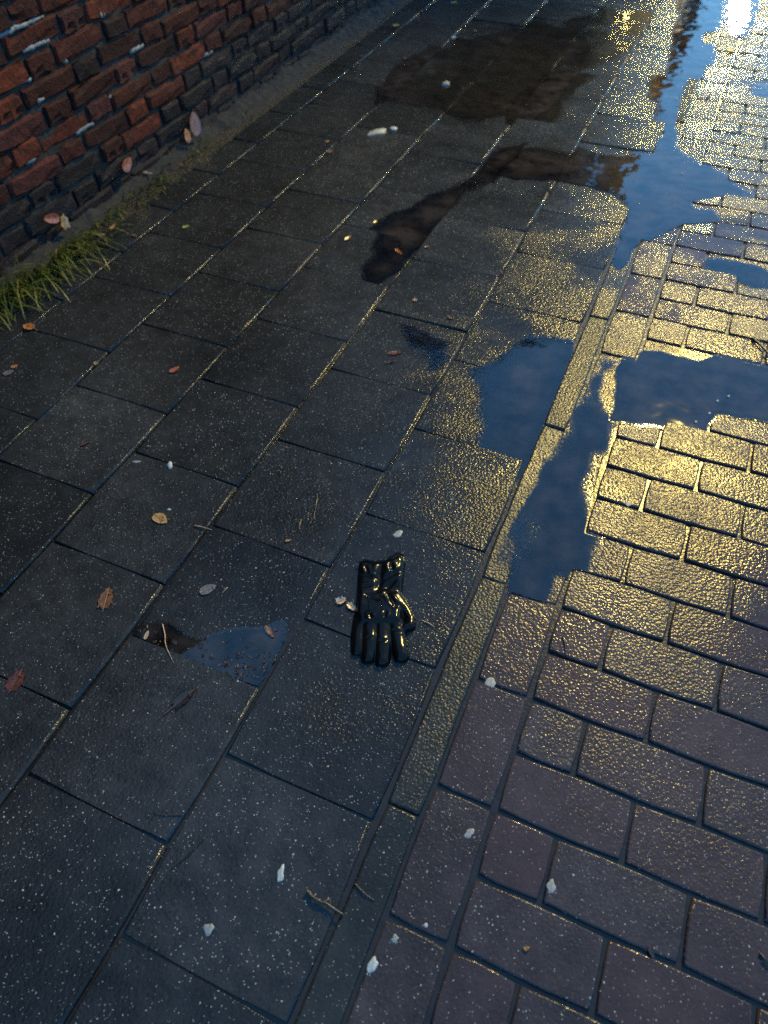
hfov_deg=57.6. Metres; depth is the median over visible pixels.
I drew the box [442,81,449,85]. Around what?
pebble
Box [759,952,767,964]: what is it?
twig
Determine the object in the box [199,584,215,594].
leaf
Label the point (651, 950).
leaf
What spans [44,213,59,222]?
leaf
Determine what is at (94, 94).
brick wall
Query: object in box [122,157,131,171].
leaf
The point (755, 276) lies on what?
puddle
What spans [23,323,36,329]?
leaf
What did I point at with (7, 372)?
leaf
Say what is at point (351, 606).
leaf
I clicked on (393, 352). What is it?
leaf
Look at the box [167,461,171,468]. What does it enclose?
gum spot
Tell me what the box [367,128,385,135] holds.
tissue
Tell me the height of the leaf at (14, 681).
0.003 m
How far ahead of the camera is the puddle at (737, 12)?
3.77 m
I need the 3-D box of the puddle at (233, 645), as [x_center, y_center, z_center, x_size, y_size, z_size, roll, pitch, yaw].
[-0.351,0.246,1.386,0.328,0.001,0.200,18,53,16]
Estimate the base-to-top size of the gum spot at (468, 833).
0.001 m
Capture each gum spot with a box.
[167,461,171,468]
[203,924,214,935]
[277,864,283,881]
[367,956,378,972]
[391,934,398,942]
[393,530,402,536]
[464,829,473,838]
[485,677,495,686]
[546,879,555,892]
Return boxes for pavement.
[0,0,699,1023]
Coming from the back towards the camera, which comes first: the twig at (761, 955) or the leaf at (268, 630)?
the leaf at (268, 630)
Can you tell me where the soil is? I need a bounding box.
[0,0,412,312]
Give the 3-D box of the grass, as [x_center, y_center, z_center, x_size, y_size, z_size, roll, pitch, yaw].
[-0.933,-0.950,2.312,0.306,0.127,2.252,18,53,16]
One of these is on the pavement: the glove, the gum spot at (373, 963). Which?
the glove
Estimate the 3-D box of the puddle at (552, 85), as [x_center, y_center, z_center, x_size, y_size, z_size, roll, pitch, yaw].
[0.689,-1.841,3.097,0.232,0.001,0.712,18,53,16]
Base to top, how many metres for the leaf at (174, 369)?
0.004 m
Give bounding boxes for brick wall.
[0,0,382,276]
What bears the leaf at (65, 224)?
on the sloped mortar fillet
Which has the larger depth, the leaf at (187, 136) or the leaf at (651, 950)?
the leaf at (187, 136)
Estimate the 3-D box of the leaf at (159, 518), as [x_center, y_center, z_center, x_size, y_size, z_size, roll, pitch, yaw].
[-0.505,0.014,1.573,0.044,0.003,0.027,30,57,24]
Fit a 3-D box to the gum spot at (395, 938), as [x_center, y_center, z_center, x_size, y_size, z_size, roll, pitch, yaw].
[0.016,0.639,1.047,0.009,0.001,0.012,36,60,27]
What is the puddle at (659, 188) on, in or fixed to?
on the pavement
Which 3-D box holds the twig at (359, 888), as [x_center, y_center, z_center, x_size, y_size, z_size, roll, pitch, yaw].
[-0.031,0.590,1.084,0.040,0.005,0.005,31,57,24]
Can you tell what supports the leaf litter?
on the puddle at (233, 645)
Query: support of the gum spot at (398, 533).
on the pavement
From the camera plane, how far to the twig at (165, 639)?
1.38 m
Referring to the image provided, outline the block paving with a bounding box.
[346,0,767,1023]
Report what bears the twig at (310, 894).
on the pavement
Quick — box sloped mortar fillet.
[0,0,403,292]
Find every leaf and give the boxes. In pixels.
[3,370,13,375]
[4,669,24,694]
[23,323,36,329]
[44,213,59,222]
[61,214,69,230]
[97,588,112,611]
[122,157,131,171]
[152,513,166,523]
[158,688,195,717]
[169,366,178,372]
[184,128,190,142]
[190,111,200,135]
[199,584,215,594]
[264,625,273,636]
[334,596,346,603]
[346,601,355,610]
[388,351,400,354]
[523,944,529,950]
[648,945,653,957]
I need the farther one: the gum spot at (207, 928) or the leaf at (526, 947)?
the gum spot at (207, 928)
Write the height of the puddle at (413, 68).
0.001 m
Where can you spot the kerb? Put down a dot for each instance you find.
(332, 986)
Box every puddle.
[141,627,278,681]
[381,155,506,243]
[389,15,628,106]
[491,0,744,252]
[502,360,546,456]
[512,72,576,123]
[538,500,575,555]
[619,353,767,429]
[724,0,756,35]
[725,268,767,280]
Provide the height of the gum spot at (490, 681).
0.001 m
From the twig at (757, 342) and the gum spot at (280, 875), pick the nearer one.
the gum spot at (280, 875)
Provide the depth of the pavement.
1.68 m
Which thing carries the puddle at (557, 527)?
on the block paving
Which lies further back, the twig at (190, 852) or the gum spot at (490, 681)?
the gum spot at (490, 681)
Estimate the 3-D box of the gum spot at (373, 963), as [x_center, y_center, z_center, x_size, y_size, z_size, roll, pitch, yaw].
[-0.017,0.665,1.025,0.013,0.002,0.023,32,58,25]
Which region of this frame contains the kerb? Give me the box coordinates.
[294,0,726,1023]
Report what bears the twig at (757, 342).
on the block paving
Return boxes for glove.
[351,552,415,668]
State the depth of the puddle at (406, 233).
2.40 m
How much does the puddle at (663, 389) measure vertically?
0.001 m
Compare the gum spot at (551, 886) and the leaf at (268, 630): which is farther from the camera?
the leaf at (268, 630)
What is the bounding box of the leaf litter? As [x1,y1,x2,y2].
[129,623,277,681]
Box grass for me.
[0,106,251,330]
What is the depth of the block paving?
1.26 m
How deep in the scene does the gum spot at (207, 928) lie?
1.06 m
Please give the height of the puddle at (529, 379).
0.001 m
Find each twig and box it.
[162,624,171,658]
[171,837,204,868]
[305,888,343,914]
[354,883,373,900]
[752,337,767,352]
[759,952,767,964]
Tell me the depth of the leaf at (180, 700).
1.29 m
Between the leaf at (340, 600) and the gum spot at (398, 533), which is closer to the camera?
the leaf at (340, 600)
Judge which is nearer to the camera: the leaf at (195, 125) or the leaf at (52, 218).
the leaf at (52, 218)
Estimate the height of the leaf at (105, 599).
0.002 m
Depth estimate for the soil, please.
2.81 m
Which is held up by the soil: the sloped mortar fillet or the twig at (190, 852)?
the sloped mortar fillet

